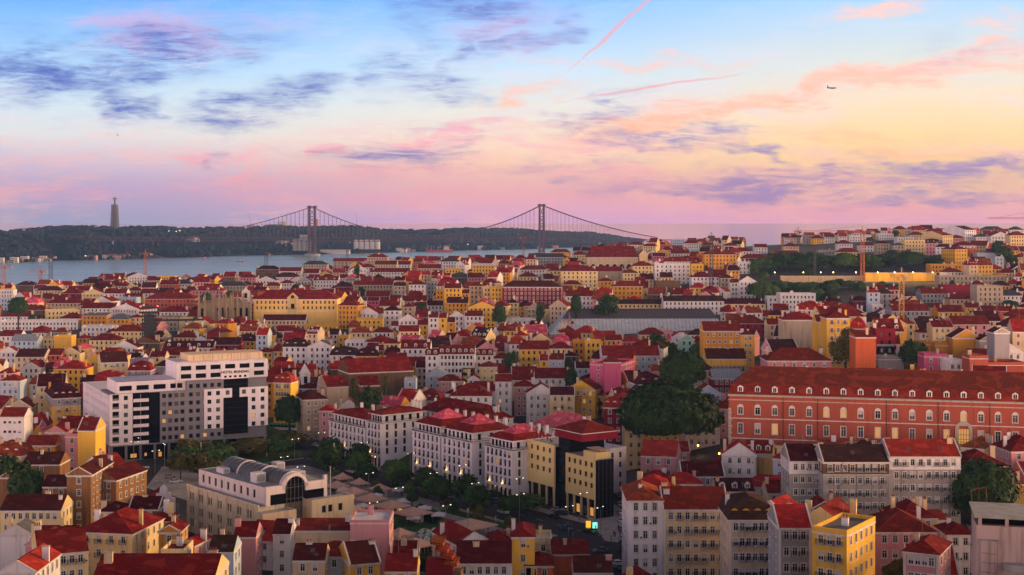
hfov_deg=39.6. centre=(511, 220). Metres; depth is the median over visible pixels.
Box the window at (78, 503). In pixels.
[76,501,80,507]
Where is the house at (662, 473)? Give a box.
[643,459,668,476]
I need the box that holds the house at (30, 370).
[22,360,45,382]
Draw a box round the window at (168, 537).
[166,535,171,542]
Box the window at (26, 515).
[24,513,29,518]
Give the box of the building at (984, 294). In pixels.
[970,282,1002,305]
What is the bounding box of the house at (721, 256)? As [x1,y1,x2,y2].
[702,248,737,268]
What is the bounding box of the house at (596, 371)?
[590,358,634,386]
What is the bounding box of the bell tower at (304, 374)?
[299,364,310,384]
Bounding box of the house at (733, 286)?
[728,277,738,297]
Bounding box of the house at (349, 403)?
[338,397,358,409]
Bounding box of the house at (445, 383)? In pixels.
[438,368,462,395]
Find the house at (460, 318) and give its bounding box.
[449,310,464,332]
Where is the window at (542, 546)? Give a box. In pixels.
[540,544,545,551]
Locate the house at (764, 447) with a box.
[745,437,774,455]
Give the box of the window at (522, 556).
[520,554,525,562]
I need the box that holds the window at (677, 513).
[676,512,681,519]
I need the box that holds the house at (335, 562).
[327,525,354,574]
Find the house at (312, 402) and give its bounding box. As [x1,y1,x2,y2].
[296,388,328,440]
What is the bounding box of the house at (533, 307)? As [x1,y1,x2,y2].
[526,301,548,323]
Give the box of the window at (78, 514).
[76,512,80,519]
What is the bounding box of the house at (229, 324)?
[214,316,236,336]
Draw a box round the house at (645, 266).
[631,260,653,276]
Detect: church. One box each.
[198,287,251,321]
[338,349,413,397]
[585,246,652,269]
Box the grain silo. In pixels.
[293,235,307,250]
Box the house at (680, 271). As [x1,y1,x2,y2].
[653,262,690,283]
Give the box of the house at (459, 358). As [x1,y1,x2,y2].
[438,344,475,384]
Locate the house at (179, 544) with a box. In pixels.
[161,530,193,552]
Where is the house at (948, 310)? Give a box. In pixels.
[931,303,963,319]
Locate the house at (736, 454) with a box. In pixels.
[720,437,756,477]
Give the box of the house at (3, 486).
[0,460,25,506]
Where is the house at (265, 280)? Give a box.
[255,275,278,286]
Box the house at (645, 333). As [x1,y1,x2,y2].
[637,326,665,339]
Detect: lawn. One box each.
[187,444,302,472]
[392,509,455,534]
[415,503,439,523]
[438,509,508,529]
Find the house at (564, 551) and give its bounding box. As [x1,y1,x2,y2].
[550,532,589,574]
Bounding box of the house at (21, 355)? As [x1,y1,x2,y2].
[14,348,49,372]
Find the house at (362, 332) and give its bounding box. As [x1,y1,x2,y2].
[350,325,372,339]
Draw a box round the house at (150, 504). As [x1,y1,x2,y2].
[129,493,165,514]
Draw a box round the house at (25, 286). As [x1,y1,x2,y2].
[16,281,36,293]
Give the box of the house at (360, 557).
[339,524,380,574]
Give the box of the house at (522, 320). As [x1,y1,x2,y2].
[512,315,536,323]
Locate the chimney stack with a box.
[426,535,462,574]
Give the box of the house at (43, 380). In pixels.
[36,366,67,413]
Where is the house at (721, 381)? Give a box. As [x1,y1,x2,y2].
[708,363,740,399]
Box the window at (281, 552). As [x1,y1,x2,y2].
[278,550,284,558]
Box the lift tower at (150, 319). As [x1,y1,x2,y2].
[139,305,203,336]
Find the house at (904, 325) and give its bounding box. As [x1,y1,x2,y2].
[880,308,907,341]
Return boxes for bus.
[269,422,296,430]
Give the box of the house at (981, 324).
[946,316,989,334]
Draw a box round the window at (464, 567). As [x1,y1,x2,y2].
[460,566,466,574]
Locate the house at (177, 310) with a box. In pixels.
[160,306,188,315]
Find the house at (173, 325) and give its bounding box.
[157,313,182,330]
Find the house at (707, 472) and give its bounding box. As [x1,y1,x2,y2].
[677,458,724,485]
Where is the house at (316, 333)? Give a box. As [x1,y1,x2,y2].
[306,325,324,343]
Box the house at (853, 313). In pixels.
[838,308,864,318]
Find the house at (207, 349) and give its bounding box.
[204,348,224,350]
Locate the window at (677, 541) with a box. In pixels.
[676,540,681,547]
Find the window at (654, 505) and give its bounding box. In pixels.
[652,503,657,511]
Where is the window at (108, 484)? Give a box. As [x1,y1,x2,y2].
[106,482,110,488]
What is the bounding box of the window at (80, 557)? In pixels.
[77,553,83,562]
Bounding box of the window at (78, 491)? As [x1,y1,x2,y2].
[76,489,80,495]
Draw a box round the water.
[0,244,780,284]
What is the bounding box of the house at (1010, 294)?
[1003,289,1021,304]
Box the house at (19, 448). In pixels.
[0,437,34,461]
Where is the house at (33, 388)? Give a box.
[29,370,68,402]
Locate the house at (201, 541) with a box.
[185,522,211,552]
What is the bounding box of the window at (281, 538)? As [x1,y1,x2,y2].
[278,536,284,544]
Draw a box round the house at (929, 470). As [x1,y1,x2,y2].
[879,435,961,523]
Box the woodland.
[0,225,647,262]
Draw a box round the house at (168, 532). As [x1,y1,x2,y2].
[157,503,189,552]
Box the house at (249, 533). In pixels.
[234,507,262,574]
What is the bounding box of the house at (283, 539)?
[272,508,296,574]
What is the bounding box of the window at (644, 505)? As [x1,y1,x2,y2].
[642,503,648,511]
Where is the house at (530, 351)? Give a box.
[519,339,549,367]
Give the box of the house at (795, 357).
[759,346,832,367]
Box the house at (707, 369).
[695,363,712,385]
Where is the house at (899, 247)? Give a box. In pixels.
[890,242,904,251]
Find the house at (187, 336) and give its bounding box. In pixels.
[173,330,201,340]
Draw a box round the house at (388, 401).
[375,394,409,409]
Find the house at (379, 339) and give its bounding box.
[365,333,391,346]
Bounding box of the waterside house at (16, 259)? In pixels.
[10,257,18,262]
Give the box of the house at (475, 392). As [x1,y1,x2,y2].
[450,381,492,405]
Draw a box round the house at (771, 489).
[761,477,780,501]
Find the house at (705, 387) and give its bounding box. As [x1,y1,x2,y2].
[697,382,721,404]
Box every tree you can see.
[0,452,31,475]
[5,464,44,493]
[7,297,28,329]
[165,446,204,463]
[167,452,191,479]
[173,438,211,453]
[186,452,207,480]
[200,442,239,461]
[201,292,211,299]
[203,458,221,468]
[206,440,222,445]
[224,290,232,297]
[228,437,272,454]
[264,438,296,455]
[266,426,283,438]
[266,430,301,439]
[273,394,300,430]
[281,432,313,447]
[308,447,321,469]
[314,445,338,472]
[317,436,345,460]
[317,445,340,469]
[329,468,340,480]
[341,454,366,477]
[347,450,367,468]
[348,442,373,462]
[349,377,358,398]
[352,384,383,409]
[353,263,360,274]
[354,462,378,485]
[358,287,365,295]
[370,480,381,486]
[373,485,384,495]
[379,375,389,394]
[379,459,390,486]
[381,458,406,491]
[388,469,414,495]
[393,519,398,524]
[393,525,403,529]
[403,481,415,492]
[406,490,418,505]
[413,466,438,497]
[416,302,426,308]
[418,475,437,501]
[419,550,431,571]
[428,477,454,506]
[439,498,451,508]
[448,502,459,514]
[451,473,477,508]
[462,484,475,502]
[468,485,493,517]
[472,512,482,519]
[473,504,484,515]
[488,489,505,498]
[492,304,507,324]
[498,494,522,516]
[501,350,517,373]
[504,515,515,525]
[518,492,545,513]
[532,302,544,320]
[564,367,577,386]
[565,357,572,367]
[569,294,584,318]
[592,294,619,314]
[613,377,725,435]
[649,332,668,343]
[658,349,706,382]
[665,342,676,354]
[690,341,699,355]
[745,282,756,297]
[747,257,774,271]
[749,266,758,273]
[751,278,772,297]
[758,260,778,268]
[758,271,769,278]
[764,284,781,296]
[765,253,775,258]
[771,252,794,271]
[775,280,787,286]
[777,284,785,291]
[783,288,799,291]
[787,252,802,266]
[791,259,809,271]
[792,282,805,288]
[798,252,821,267]
[802,285,813,291]
[804,268,814,275]
[806,281,819,287]
[810,287,823,301]
[818,256,843,270]
[818,293,836,300]
[820,279,840,292]
[827,285,839,292]
[828,326,854,367]
[831,252,857,266]
[834,278,844,285]
[842,280,854,289]
[851,283,860,291]
[855,281,865,291]
[856,253,870,268]
[859,254,884,269]
[878,256,898,264]
[881,558,902,574]
[886,249,898,256]
[889,252,900,258]
[892,230,899,236]
[895,249,911,259]
[897,339,928,364]
[898,251,925,268]
[924,257,938,262]
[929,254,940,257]
[937,258,944,263]
[946,457,1023,514]
[991,240,1005,252]
[995,246,1013,257]
[1002,299,1018,306]
[1004,256,1018,262]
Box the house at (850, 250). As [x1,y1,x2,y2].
[834,247,859,255]
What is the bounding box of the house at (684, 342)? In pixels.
[677,332,694,351]
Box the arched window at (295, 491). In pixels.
[270,476,323,517]
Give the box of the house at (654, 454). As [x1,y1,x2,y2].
[640,439,680,473]
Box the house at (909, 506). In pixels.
[881,494,938,528]
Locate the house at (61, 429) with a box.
[44,412,73,450]
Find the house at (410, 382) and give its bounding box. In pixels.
[404,376,416,388]
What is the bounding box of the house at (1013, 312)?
[1003,309,1023,318]
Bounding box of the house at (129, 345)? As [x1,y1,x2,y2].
[112,339,143,352]
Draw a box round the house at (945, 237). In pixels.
[921,230,952,244]
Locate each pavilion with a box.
[414,528,432,538]
[421,535,431,553]
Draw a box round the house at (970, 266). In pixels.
[963,258,978,274]
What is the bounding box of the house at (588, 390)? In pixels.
[570,377,602,418]
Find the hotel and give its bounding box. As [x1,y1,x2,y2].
[83,349,267,460]
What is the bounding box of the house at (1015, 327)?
[1007,319,1023,351]
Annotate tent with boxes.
[327,480,349,488]
[332,472,352,485]
[336,487,347,490]
[337,486,368,494]
[350,478,368,488]
[354,493,387,504]
[354,505,367,511]
[356,503,369,507]
[367,483,391,497]
[373,500,410,509]
[392,487,403,490]
[393,506,433,521]
[393,527,417,539]
[397,498,409,501]
[406,516,420,523]
[407,537,431,547]
[418,505,431,515]
[431,512,445,516]
[455,518,497,530]
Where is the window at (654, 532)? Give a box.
[652,530,657,539]
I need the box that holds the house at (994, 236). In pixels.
[986,231,1007,242]
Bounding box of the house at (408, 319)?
[398,314,418,324]
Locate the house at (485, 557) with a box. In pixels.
[456,539,511,574]
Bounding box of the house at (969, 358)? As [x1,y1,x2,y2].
[962,350,988,370]
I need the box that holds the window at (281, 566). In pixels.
[279,564,284,571]
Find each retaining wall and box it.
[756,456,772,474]
[817,282,900,288]
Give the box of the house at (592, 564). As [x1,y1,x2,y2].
[572,554,612,574]
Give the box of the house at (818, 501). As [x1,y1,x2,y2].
[804,491,833,510]
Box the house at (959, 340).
[945,325,978,358]
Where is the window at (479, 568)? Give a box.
[477,566,482,574]
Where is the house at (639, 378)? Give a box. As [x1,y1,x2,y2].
[628,369,662,387]
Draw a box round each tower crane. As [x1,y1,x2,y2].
[0,262,12,286]
[30,266,47,279]
[48,252,56,279]
[141,249,152,274]
[264,250,270,264]
[520,236,526,255]
[561,312,573,325]
[706,232,715,285]
[795,226,873,281]
[814,248,815,275]
[889,267,907,318]
[987,213,1023,218]
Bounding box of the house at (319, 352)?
[307,339,334,374]
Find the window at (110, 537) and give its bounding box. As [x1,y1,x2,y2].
[108,535,113,543]
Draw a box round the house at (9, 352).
[0,345,18,367]
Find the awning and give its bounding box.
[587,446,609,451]
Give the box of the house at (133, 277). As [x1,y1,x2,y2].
[125,272,146,283]
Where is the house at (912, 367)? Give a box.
[910,356,925,369]
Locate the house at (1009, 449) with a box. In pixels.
[990,422,1023,467]
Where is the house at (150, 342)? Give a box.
[136,334,164,354]
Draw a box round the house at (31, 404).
[10,395,38,415]
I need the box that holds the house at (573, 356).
[564,348,578,368]
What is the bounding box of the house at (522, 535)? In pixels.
[510,518,535,574]
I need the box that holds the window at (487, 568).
[485,566,490,574]
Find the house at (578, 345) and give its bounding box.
[572,337,583,360]
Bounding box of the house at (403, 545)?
[391,527,419,552]
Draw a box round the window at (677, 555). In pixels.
[676,554,681,561]
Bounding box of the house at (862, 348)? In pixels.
[849,326,875,367]
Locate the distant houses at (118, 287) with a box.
[0,225,1023,574]
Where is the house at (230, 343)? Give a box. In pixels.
[210,336,243,349]
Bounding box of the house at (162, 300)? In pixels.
[145,291,197,314]
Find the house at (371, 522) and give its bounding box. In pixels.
[350,503,393,574]
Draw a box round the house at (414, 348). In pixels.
[400,339,431,356]
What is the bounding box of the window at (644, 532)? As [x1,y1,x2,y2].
[642,530,648,539]
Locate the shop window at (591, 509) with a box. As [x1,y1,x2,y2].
[590,507,593,515]
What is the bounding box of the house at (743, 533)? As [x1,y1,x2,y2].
[718,483,770,574]
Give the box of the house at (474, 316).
[464,309,483,327]
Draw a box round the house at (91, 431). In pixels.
[77,413,105,466]
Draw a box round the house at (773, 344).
[761,338,797,354]
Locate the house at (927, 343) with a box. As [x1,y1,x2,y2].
[913,336,933,363]
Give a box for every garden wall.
[780,276,863,282]
[865,272,935,281]
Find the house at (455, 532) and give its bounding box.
[431,508,487,555]
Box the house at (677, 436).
[645,410,681,440]
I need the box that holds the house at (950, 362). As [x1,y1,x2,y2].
[940,353,961,370]
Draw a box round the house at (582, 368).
[574,353,589,380]
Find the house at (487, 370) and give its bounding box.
[479,359,497,380]
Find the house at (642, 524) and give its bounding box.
[620,479,664,574]
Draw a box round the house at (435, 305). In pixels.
[427,300,443,312]
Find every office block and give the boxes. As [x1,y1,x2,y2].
[502,280,561,306]
[525,419,619,518]
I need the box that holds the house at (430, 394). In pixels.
[421,386,444,404]
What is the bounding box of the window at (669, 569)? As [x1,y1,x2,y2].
[668,568,673,574]
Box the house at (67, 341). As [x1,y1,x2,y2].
[54,333,75,349]
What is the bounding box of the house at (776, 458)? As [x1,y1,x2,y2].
[771,436,796,475]
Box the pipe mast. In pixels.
[970,487,986,574]
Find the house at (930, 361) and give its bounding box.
[917,348,947,369]
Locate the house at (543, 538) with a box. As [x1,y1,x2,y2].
[535,523,551,554]
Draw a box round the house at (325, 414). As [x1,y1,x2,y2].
[318,403,339,441]
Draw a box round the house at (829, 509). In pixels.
[804,490,859,524]
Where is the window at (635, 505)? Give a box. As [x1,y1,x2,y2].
[633,503,638,511]
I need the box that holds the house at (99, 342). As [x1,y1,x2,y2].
[88,332,125,352]
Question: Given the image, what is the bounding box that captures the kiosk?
[410,515,423,522]
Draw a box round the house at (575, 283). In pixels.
[562,279,582,289]
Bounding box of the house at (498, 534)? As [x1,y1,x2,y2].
[485,526,510,539]
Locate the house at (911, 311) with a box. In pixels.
[885,303,929,320]
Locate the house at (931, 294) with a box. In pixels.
[916,287,946,302]
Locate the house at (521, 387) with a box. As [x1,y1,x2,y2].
[513,374,534,415]
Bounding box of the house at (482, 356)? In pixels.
[475,348,493,375]
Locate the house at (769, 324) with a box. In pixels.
[764,316,779,340]
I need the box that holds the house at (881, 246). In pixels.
[873,240,889,254]
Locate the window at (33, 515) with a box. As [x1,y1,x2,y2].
[31,513,36,519]
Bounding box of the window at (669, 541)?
[668,540,673,547]
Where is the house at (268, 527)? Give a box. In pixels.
[256,505,279,570]
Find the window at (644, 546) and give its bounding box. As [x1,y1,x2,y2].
[642,544,648,553]
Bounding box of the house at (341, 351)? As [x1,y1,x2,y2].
[329,345,357,360]
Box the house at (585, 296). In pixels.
[565,289,594,308]
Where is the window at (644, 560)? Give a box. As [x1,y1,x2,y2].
[642,558,648,567]
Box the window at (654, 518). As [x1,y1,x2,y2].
[652,516,657,525]
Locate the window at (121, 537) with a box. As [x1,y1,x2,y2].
[120,536,125,543]
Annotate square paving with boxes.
[285,465,557,555]
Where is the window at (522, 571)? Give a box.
[520,569,525,574]
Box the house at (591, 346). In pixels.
[584,338,601,361]
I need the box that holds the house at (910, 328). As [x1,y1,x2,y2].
[886,313,915,340]
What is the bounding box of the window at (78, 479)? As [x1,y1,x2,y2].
[76,477,80,484]
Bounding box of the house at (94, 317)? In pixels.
[82,311,111,325]
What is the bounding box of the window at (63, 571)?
[60,568,66,574]
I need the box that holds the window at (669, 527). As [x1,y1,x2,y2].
[668,526,673,533]
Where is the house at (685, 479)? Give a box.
[663,465,703,485]
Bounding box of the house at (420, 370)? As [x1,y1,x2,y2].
[415,361,425,386]
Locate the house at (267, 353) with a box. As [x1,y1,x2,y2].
[260,345,273,367]
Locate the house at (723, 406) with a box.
[716,392,728,438]
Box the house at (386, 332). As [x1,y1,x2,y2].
[372,327,394,338]
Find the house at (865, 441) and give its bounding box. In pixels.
[850,435,876,443]
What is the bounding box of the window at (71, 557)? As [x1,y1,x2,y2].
[69,554,74,563]
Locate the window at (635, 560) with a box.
[633,558,638,565]
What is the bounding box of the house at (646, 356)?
[599,345,660,371]
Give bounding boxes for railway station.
[548,309,718,336]
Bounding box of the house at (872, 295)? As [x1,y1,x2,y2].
[865,286,880,312]
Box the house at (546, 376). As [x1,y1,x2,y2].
[534,366,570,386]
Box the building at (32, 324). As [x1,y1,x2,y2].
[0,318,81,330]
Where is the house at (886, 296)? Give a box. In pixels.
[878,288,892,308]
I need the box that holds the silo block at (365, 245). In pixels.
[354,240,379,248]
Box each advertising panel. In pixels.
[586,520,590,527]
[592,522,597,528]
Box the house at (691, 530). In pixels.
[658,480,725,574]
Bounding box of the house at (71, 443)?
[65,430,77,470]
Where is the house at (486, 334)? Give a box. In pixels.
[472,327,495,340]
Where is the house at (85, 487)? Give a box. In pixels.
[65,454,113,526]
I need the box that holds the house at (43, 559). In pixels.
[0,543,61,574]
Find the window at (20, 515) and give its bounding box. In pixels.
[17,513,22,519]
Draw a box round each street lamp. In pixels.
[516,493,524,521]
[564,505,573,535]
[579,492,587,520]
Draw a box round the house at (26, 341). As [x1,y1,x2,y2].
[11,334,42,348]
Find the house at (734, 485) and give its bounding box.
[711,466,754,493]
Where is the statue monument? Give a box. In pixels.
[110,196,118,228]
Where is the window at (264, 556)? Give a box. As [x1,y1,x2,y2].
[263,555,266,563]
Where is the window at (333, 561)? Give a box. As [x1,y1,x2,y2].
[331,559,336,567]
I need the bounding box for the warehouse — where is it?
[320,250,349,253]
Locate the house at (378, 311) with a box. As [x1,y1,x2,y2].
[360,305,385,316]
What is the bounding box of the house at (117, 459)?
[84,448,125,466]
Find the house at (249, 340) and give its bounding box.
[237,333,255,349]
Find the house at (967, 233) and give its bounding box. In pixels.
[942,225,975,242]
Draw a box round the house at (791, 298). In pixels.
[776,290,815,312]
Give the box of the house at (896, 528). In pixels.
[869,505,938,574]
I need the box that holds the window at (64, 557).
[60,555,66,564]
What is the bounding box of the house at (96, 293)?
[81,288,105,299]
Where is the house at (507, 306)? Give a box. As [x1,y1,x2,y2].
[494,298,510,317]
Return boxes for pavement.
[147,467,198,499]
[375,466,591,524]
[585,505,621,541]
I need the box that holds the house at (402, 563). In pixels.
[384,536,419,574]
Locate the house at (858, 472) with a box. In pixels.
[815,434,890,514]
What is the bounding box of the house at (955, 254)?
[941,244,966,263]
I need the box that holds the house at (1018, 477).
[1000,469,1023,498]
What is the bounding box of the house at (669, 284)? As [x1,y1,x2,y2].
[653,278,680,294]
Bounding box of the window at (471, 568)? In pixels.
[469,566,474,574]
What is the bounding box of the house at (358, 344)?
[345,337,366,349]
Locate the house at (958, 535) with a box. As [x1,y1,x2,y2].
[933,515,971,574]
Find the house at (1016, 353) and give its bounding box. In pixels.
[1010,344,1023,361]
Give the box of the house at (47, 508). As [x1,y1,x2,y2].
[0,491,73,532]
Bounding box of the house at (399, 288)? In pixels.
[393,281,406,296]
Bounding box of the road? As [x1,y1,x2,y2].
[126,413,621,574]
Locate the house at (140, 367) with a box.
[127,359,155,375]
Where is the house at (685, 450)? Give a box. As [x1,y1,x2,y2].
[673,431,690,460]
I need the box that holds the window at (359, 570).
[356,566,362,574]
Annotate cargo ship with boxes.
[426,244,452,251]
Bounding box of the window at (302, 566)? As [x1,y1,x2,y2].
[299,563,305,571]
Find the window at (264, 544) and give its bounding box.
[263,543,266,550]
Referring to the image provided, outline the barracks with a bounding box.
[727,364,1023,454]
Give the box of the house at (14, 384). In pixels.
[0,372,27,399]
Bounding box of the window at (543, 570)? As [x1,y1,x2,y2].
[541,568,546,574]
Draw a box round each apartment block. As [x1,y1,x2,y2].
[0,310,36,319]
[26,304,51,318]
[35,285,64,296]
[46,297,82,308]
[81,302,118,314]
[82,323,114,335]
[83,278,102,287]
[111,303,156,315]
[111,324,143,339]
[163,339,215,350]
[191,285,226,299]
[220,281,249,295]
[255,265,278,278]
[262,314,308,331]
[279,267,302,278]
[302,261,328,276]
[305,323,339,333]
[313,275,339,288]
[328,401,385,454]
[365,398,426,466]
[367,253,388,265]
[370,267,410,277]
[374,260,397,267]
[411,407,474,474]
[417,264,441,273]
[422,389,514,422]
[428,311,438,334]
[438,311,447,333]
[439,257,459,270]
[440,413,508,485]
[444,282,461,312]
[472,262,494,278]
[483,420,554,497]
[498,419,515,426]
[520,265,545,275]
[533,407,604,441]
[534,253,563,266]
[550,248,570,257]
[592,266,622,283]
[602,356,621,401]
[611,280,643,304]
[617,298,661,308]
[664,256,694,262]
[671,237,684,246]
[689,271,719,287]
[724,298,765,309]
[726,313,764,339]
[740,253,764,262]
[773,250,797,252]
[812,311,822,352]
[816,248,836,256]
[820,309,850,367]
[847,234,870,241]
[926,262,962,272]
[934,273,1012,286]
[938,283,972,296]
[980,226,1002,233]
[986,325,1010,358]
[1005,231,1023,245]
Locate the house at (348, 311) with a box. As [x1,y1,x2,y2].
[337,299,365,328]
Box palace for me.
[253,289,341,322]
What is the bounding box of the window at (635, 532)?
[633,530,638,539]
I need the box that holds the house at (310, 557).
[292,539,329,574]
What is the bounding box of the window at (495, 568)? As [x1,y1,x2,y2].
[493,566,498,574]
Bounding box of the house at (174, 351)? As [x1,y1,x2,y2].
[161,345,199,362]
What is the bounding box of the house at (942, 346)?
[929,334,948,357]
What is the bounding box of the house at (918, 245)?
[901,238,924,253]
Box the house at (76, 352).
[65,345,84,361]
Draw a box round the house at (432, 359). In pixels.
[425,348,438,373]
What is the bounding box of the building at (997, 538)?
[969,501,1023,574]
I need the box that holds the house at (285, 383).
[272,362,298,422]
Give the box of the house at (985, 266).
[974,258,992,274]
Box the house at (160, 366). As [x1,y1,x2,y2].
[155,356,189,373]
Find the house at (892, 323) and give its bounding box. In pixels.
[868,318,904,345]
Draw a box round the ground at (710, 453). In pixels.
[0,239,1016,569]
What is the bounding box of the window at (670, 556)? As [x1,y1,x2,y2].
[668,554,673,562]
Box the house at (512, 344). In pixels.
[504,335,527,359]
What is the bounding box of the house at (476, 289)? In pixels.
[469,282,483,304]
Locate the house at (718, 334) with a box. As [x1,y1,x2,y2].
[699,319,740,356]
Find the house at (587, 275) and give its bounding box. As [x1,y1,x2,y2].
[560,265,597,290]
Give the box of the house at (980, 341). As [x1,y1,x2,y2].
[974,334,986,348]
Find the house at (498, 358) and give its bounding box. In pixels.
[493,350,506,362]
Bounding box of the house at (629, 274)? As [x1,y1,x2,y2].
[621,269,637,280]
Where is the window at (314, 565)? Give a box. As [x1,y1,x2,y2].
[312,563,317,571]
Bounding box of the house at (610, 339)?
[604,334,621,344]
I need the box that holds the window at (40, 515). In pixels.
[38,513,43,519]
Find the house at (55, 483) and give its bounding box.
[42,470,71,493]
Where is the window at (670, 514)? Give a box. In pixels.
[668,512,673,519]
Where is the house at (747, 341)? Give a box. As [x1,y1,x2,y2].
[739,328,755,370]
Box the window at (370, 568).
[368,565,373,574]
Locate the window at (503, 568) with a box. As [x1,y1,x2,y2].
[501,566,506,574]
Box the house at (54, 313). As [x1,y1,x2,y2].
[45,307,79,318]
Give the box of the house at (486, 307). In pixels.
[468,300,495,326]
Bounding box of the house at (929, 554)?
[901,517,952,574]
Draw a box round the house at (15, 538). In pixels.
[0,516,34,568]
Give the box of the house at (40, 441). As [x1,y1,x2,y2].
[26,430,60,450]
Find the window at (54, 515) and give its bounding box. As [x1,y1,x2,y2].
[52,513,56,519]
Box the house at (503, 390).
[495,370,511,415]
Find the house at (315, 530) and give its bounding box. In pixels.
[294,504,351,547]
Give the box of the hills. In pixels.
[0,228,640,261]
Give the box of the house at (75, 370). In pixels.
[55,358,93,392]
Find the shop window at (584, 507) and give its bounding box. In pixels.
[583,505,586,513]
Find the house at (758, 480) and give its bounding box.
[752,474,780,494]
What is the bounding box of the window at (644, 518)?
[642,516,648,525]
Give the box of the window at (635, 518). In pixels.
[633,516,638,525]
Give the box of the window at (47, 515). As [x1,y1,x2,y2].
[45,513,49,519]
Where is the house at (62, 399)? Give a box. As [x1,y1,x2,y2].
[44,381,81,426]
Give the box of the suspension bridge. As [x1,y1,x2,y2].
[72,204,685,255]
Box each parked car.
[163,473,176,477]
[168,478,181,483]
[442,495,453,498]
[490,498,498,503]
[497,509,508,514]
[547,513,559,519]
[550,506,564,510]
[553,510,566,515]
[559,524,572,530]
[581,527,596,534]
[592,546,608,553]
[612,559,621,565]
[613,566,621,572]
[615,493,621,498]
[616,501,621,506]
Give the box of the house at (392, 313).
[383,305,401,328]
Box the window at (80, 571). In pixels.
[77,566,83,574]
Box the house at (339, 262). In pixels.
[333,257,366,267]
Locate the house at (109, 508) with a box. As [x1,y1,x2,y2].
[101,498,128,517]
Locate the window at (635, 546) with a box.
[633,544,638,553]
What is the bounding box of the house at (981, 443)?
[959,426,994,455]
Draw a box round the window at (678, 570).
[676,568,681,574]
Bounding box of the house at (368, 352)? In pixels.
[356,345,380,357]
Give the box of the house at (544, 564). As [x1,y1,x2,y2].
[524,551,554,574]
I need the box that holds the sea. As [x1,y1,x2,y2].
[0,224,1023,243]
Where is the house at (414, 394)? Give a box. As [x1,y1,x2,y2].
[398,388,426,406]
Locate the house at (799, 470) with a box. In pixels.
[780,435,818,503]
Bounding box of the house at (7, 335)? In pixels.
[0,329,25,345]
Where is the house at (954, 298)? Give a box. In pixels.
[943,292,969,304]
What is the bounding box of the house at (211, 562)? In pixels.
[93,547,228,574]
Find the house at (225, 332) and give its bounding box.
[208,326,232,336]
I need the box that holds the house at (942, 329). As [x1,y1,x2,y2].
[927,318,952,340]
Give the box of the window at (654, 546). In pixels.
[652,544,657,553]
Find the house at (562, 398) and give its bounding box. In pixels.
[549,382,574,414]
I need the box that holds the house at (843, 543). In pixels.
[811,503,875,574]
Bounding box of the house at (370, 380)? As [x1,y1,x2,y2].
[358,375,379,396]
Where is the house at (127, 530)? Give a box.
[85,507,165,574]
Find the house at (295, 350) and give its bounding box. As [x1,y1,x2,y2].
[282,336,310,364]
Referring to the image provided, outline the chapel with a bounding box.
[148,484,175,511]
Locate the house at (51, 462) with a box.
[23,449,70,482]
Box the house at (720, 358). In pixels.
[702,346,746,374]
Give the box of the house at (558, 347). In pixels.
[549,340,573,352]
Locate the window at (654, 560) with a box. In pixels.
[652,558,657,567]
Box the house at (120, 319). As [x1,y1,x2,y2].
[107,313,131,326]
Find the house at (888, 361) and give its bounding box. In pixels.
[876,354,903,368]
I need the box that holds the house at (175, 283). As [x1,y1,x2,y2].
[159,279,180,288]
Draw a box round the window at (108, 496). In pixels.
[106,493,110,500]
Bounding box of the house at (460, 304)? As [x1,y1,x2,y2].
[447,296,468,316]
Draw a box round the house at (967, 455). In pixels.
[961,435,1007,467]
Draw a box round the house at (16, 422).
[0,397,32,442]
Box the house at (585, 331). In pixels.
[576,325,598,338]
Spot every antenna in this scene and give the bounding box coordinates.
[430,532,430,574]
[449,537,449,574]
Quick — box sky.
[0,0,1023,223]
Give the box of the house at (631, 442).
[622,409,644,470]
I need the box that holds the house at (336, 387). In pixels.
[317,375,348,406]
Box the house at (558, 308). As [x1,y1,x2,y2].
[549,299,570,324]
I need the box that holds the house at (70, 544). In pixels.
[31,523,88,574]
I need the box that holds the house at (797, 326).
[778,306,812,348]
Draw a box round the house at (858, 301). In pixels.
[849,295,865,306]
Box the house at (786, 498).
[768,487,798,504]
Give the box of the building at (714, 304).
[661,294,723,314]
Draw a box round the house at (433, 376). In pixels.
[426,366,449,390]
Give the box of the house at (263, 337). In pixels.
[256,326,271,350]
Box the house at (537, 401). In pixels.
[525,378,552,424]
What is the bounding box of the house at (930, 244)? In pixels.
[925,238,942,255]
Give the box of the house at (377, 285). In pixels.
[353,280,393,297]
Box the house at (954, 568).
[899,543,958,574]
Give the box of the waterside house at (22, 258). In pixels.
[20,256,28,261]
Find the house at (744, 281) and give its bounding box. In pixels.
[737,275,756,297]
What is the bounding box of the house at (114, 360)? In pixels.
[97,351,127,374]
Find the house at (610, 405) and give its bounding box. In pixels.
[602,392,627,445]
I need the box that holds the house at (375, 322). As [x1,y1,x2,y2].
[357,315,383,330]
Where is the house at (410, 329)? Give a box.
[398,324,419,336]
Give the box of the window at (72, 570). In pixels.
[69,567,74,574]
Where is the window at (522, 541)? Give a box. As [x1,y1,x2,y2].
[520,539,525,548]
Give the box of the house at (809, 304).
[794,300,823,313]
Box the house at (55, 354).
[43,346,64,361]
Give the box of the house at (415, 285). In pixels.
[408,280,425,294]
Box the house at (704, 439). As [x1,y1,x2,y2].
[682,404,720,449]
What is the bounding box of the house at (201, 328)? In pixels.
[181,322,207,334]
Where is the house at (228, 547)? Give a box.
[208,526,241,574]
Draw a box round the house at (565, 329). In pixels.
[557,324,579,334]
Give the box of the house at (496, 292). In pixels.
[490,285,501,302]
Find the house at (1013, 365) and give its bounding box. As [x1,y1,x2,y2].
[988,356,1023,371]
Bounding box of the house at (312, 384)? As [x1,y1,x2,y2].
[298,377,319,392]
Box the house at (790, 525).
[767,491,812,574]
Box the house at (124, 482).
[103,455,147,503]

